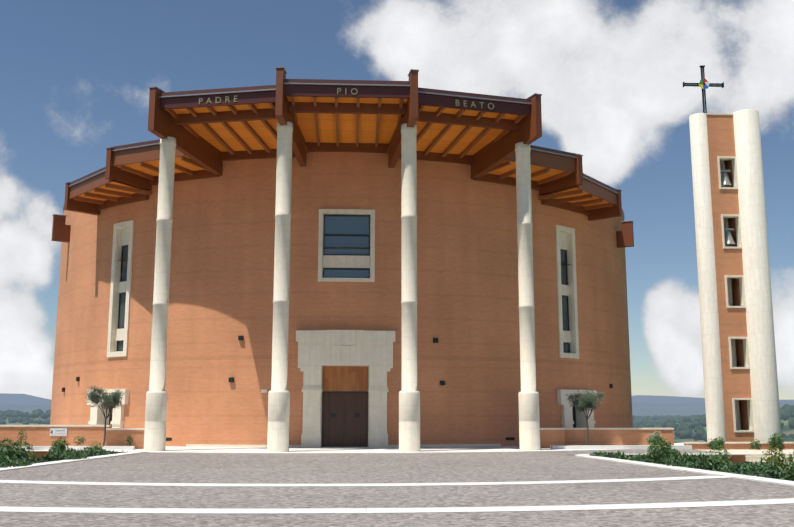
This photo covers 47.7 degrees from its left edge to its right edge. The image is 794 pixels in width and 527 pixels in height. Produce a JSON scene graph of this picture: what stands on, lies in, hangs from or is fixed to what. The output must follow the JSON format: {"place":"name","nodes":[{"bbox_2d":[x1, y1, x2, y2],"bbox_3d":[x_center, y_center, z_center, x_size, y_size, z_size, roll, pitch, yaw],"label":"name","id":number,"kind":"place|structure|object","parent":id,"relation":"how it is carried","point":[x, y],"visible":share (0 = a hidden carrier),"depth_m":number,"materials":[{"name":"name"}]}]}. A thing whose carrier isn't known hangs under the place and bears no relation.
{"place":"outdoors","nodes":[
{"label":"outdoors","id":0,"kind":"place"},
{"bbox_2d":[69,79,616,194],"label":"roof","id":1,"kind":"structure","parent":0,"point":[343,82],"depth_m":45.41,"materials":[{"name":"brown wood"}]},
{"bbox_2d":[0,449,793,526],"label":"paved plaza","id":2,"kind":"structure","parent":0,"point":[289,468],"depth_m":20.70,"materials":[{"name":"grey stone"}]},
{"bbox_2d":[50,152,632,446],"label":"church wall","id":3,"kind":"structure","parent":2,"relation":"on","point":[221,289],"depth_m":51.15,"materials":[{"name":"orange brick"}]},
{"bbox_2d":[62,336,612,440],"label":"wall lamps","id":4,"kind":"object","parent":3,"relation":"attached to","point":[240,338],"visible":0.79,"depth_m":49.97,"materials":[{"name":"black metal"}]},
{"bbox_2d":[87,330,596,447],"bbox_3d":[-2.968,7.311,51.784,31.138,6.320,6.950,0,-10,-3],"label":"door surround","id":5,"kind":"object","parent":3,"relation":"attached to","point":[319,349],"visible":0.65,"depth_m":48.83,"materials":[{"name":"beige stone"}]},
{"bbox_2d":[321,393,367,446],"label":"church door leaves","id":6,"kind":"object","parent":5,"relation":"in","point":[344,427],"visible":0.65,"depth_m":48.88,"materials":[{"name":"brown wood"}]},
{"bbox_2d":[322,366,367,390],"bbox_3d":[-2.834,6.348,49.298,2.566,1.430,0.118,0,-10,-3],"label":"door transom panel","id":7,"kind":"object","parent":5,"relation":"in","point":[344,378],"visible":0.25,"depth_m":49.26,"materials":[{"name":"brown wood"}]},
{"bbox_2d":[100,209,584,444],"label":"window frames","id":8,"kind":"structure","parent":3,"relation":"in","point":[123,233],"depth_m":53.94,"materials":[{"name":"white stone"}]},
{"bbox_2d":[118,216,568,351],"bbox_3d":[-2.963,1.313,52.693,27.492,7.550,5.142,0,-10,-3],"label":"window glass","id":9,"kind":"object","parent":8,"relation":"in","point":[346,225],"visible":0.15,"depth_m":50.66,"materials":[{"name":"blue glass"}]},
{"bbox_2d":[118,247,570,264],"bbox_3d":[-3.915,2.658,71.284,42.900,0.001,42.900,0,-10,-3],"label":"window glass","id":10,"kind":"structure","parent":8,"relation":"in","point":[345,247],"depth_m":50.27,"materials":[{"name":"blue glass"}]},
{"bbox_2d":[51,68,633,247],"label":"roof beams","id":11,"kind":"structure","parent":3,"relation":"attached to","point":[164,124],"depth_m":49.52,"materials":[{"name":"brown wood"}]},
{"bbox_2d":[52,67,633,222],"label":"roof gutter caps","id":12,"kind":"object","parent":11,"relation":"on","point":[340,84],"visible":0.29,"depth_m":45.42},
{"bbox_2d":[74,96,612,209],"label":"roof rafters","id":13,"kind":"object","parent":11,"relation":"attached to","point":[273,132],"visible":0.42,"depth_m":50.19,"materials":[{"name":"brown wood"}]},
{"bbox_2d":[78,96,613,206],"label":"roof soffit planks","id":14,"kind":"object","parent":13,"relation":"on","point":[347,127],"visible":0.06,"depth_m":49.19,"materials":[{"name":"orange wood"}]},
{"bbox_2d":[70,145,616,204],"bbox_3d":[-2.910,-5.244,52.749,34.267,1.720,7.078,0,-10,-3],"label":"fascia","id":15,"kind":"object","parent":11,"relation":"attached to","point":[152,153],"visible":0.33,"depth_m":51.67,"materials":[{"name":"brown wood"}]},
{"bbox_2d":[160,85,530,115],"bbox_3d":[-2.516,-8.292,45.490,19.336,0.850,1.629,0,-10,-3],"label":"fascia","id":16,"kind":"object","parent":11,"relation":"attached to","point":[331,91],"visible":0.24,"depth_m":44.94,"materials":[{"name":"brown wood"}]},
{"bbox_2d":[199,96,237,103],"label":"padre roof letters","id":17,"kind":"object","parent":16,"relation":"attached to","point":[216,99],"visible":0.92,"depth_m":45.04,"materials":[{"name":"silver metal"}]},
{"bbox_2d":[337,88,357,94],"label":"roof letters","id":18,"kind":"object","parent":16,"relation":"attached to","point":[345,91],"visible":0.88,"depth_m":44.69,"materials":[{"name":"silver metal"}]},
{"bbox_2d":[456,100,493,108],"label":"beato roof letters","id":19,"kind":"object","parent":16,"relation":"attached to","point":[472,104],"visible":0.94,"depth_m":45.69,"materials":[{"name":"silver metal"}]},
{"bbox_2d":[186,389,500,447],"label":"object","id":20,"kind":"object","parent":3,"relation":"attached to","point":[265,391],"visible":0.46,"depth_m":49.14,"materials":[{"name":"white stone"}]},
{"bbox_2d":[0,442,793,512],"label":"paving strips","id":21,"kind":"object","parent":2,"relation":"on","point":[129,450],"visible":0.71,"depth_m":23.34,"materials":[{"name":"white stone"}]},
{"bbox_2d":[86,384,124,445],"bbox_3d":[-14.877,7.724,45.784,2.040,3.148,1.951,0,-10,-3],"label":"olive tree","id":22,"kind":"object","parent":21,"relation":"on","point":[108,401],"depth_m":45.60,"materials":[{"name":"green plant"}]},
{"bbox_2d":[143,121,540,451],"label":"columns","id":23,"kind":"structure","parent":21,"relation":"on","point":[279,414],"depth_m":44.56,"materials":[{"name":"white stone"}]},
{"bbox_2d":[566,390,606,444],"bbox_3d":[9.903,8.034,46.937,2.165,2.921,2.065,0,-10,-3],"label":"olive tree","id":24,"kind":"object","parent":21,"relation":"on","point":[588,399],"depth_m":46.92,"materials":[{"name":"green plant"}]},
{"bbox_2d":[0,427,793,449],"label":"brick walls","id":25,"kind":"structure","parent":2,"relation":"on","point":[38,436],"depth_m":46.58,"materials":[{"name":"orange brick"}]},
{"bbox_2d":[50,428,66,435],"bbox_3d":[-17.531,8.726,46.476,0.850,0.380,0.025,0,-10,-3],"label":"sign","id":26,"kind":"object","parent":25,"relation":"attached to","point":[57,431],"visible":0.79,"depth_m":46.46,"materials":[{"name":"white plastic"}]},
{"bbox_2d":[0,425,793,468],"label":"wall stone copings","id":27,"kind":"object","parent":2,"relation":"on","point":[754,455],"depth_m":46.41,"materials":[{"name":"beige stone"}]},
{"bbox_2d":[0,393,793,441],"bbox_3d":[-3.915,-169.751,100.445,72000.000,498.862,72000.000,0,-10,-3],"label":"terrain ground","id":28,"kind":"structure","parent":0,"point":[646,405],"depth_m":7742.97,"materials":[{"name":"green plant"}]},
{"bbox_2d":[0,404,793,441],"bbox_3d":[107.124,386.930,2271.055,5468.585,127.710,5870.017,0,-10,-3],"label":"valley trees foliage","id":29,"kind":"object","parent":28,"relation":"on","point":[684,428],"visible":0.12,"depth_m":1894.46,"materials":[{"name":"green plant"}]},
{"bbox_2d":[689,109,781,441],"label":"tower columns","id":30,"kind":"structure","parent":28,"relation":"on","point":[760,333],"depth_m":53.95,"materials":[{"name":"white concrete"}]},
{"bbox_2d":[683,65,723,112],"bbox_3d":[19.562,-10.875,57.226,2.595,3.598,0.400,0,-10,-3],"label":"cross","id":31,"kind":"object","parent":30,"relation":"on","point":[703,66],"visible":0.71,"depth_m":57.25,"materials":[{"name":"grey metal"}]},
{"bbox_2d":[0,0,793,399],"label":"sky","id":32,"kind":"structure","parent":0,"point":[76,76],"materials":[{"name":"blue"}]},
{"bbox_2d":[720,163,735,245],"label":"bell tower bells","id":33,"kind":"object","parent":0,"point":[728,237],"visible":0.83,"depth_m":55.31,"materials":[{"name":"silver metal"}]},
{"bbox_2d":[706,115,753,441],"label":"bell tower wall","id":34,"kind":"structure","parent":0,"point":[736,383],"depth_m":54.43,"materials":[{"name":"orange brick"}]},
{"bbox_2d":[705,113,753,431],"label":"window frames","id":35,"kind":"structure","parent":34,"relation":"attached to","point":[733,159],"depth_m":54.21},
{"bbox_2d":[720,160,740,429],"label":"tower openings","id":36,"kind":"object","parent":34,"relation":"in","point":[733,346],"depth_m":54.82,"materials":[{"name":"black"}]},
{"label":"garden soil","id":37,"kind":"structure","parent":0,"visible":0},
{"bbox_2d":[27,451,745,463],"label":"foliage","id":38,"kind":"object","parent":37,"relation":"on","point":[736,459],"visible":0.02,"depth_m":40.01,"materials":[{"name":"green plant"}]},
{"bbox_2d":[0,447,789,480],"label":"garden juniper foliage","id":39,"kind":"object","parent":37,"relation":"on","point":[741,468],"visible":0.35,"depth_m":31.03,"materials":[{"name":"green plant"}]},
{"bbox_2d":[0,436,793,480],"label":"shrubs","id":40,"kind":"object","parent":37,"relation":"on","point":[659,452],"visible":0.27,"depth_m":33.97,"materials":[{"name":"green plant"}]},
{"bbox_2d":[17,429,793,449],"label":"shrubs","id":41,"kind":"object","parent":37,"relation":"on","point":[776,440],"visible":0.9,"depth_m":45.84,"materials":[{"name":"green plant"}]},
{"bbox_2d":[86,441,787,474],"bbox_3d":[-0.736,7.731,35.182,29.725,1.609,1.053,-4,-10,24],"label":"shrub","id":42,"kind":"object","parent":37,"relation":"on","point":[776,460],"visible":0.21,"depth_m":29.42,"materials":[{"name":"green plant"}]},
{"bbox_2d":[646,431,661,443],"bbox_3d":[13.506,9.167,47.102,0.888,0.760,0.785,0,-10,-3],"label":"shrub","id":43,"kind":"object","parent":37,"relation":"on","point":[653,436],"visible":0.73,"depth_m":46.93,"materials":[{"name":"green plant"}]}
]}

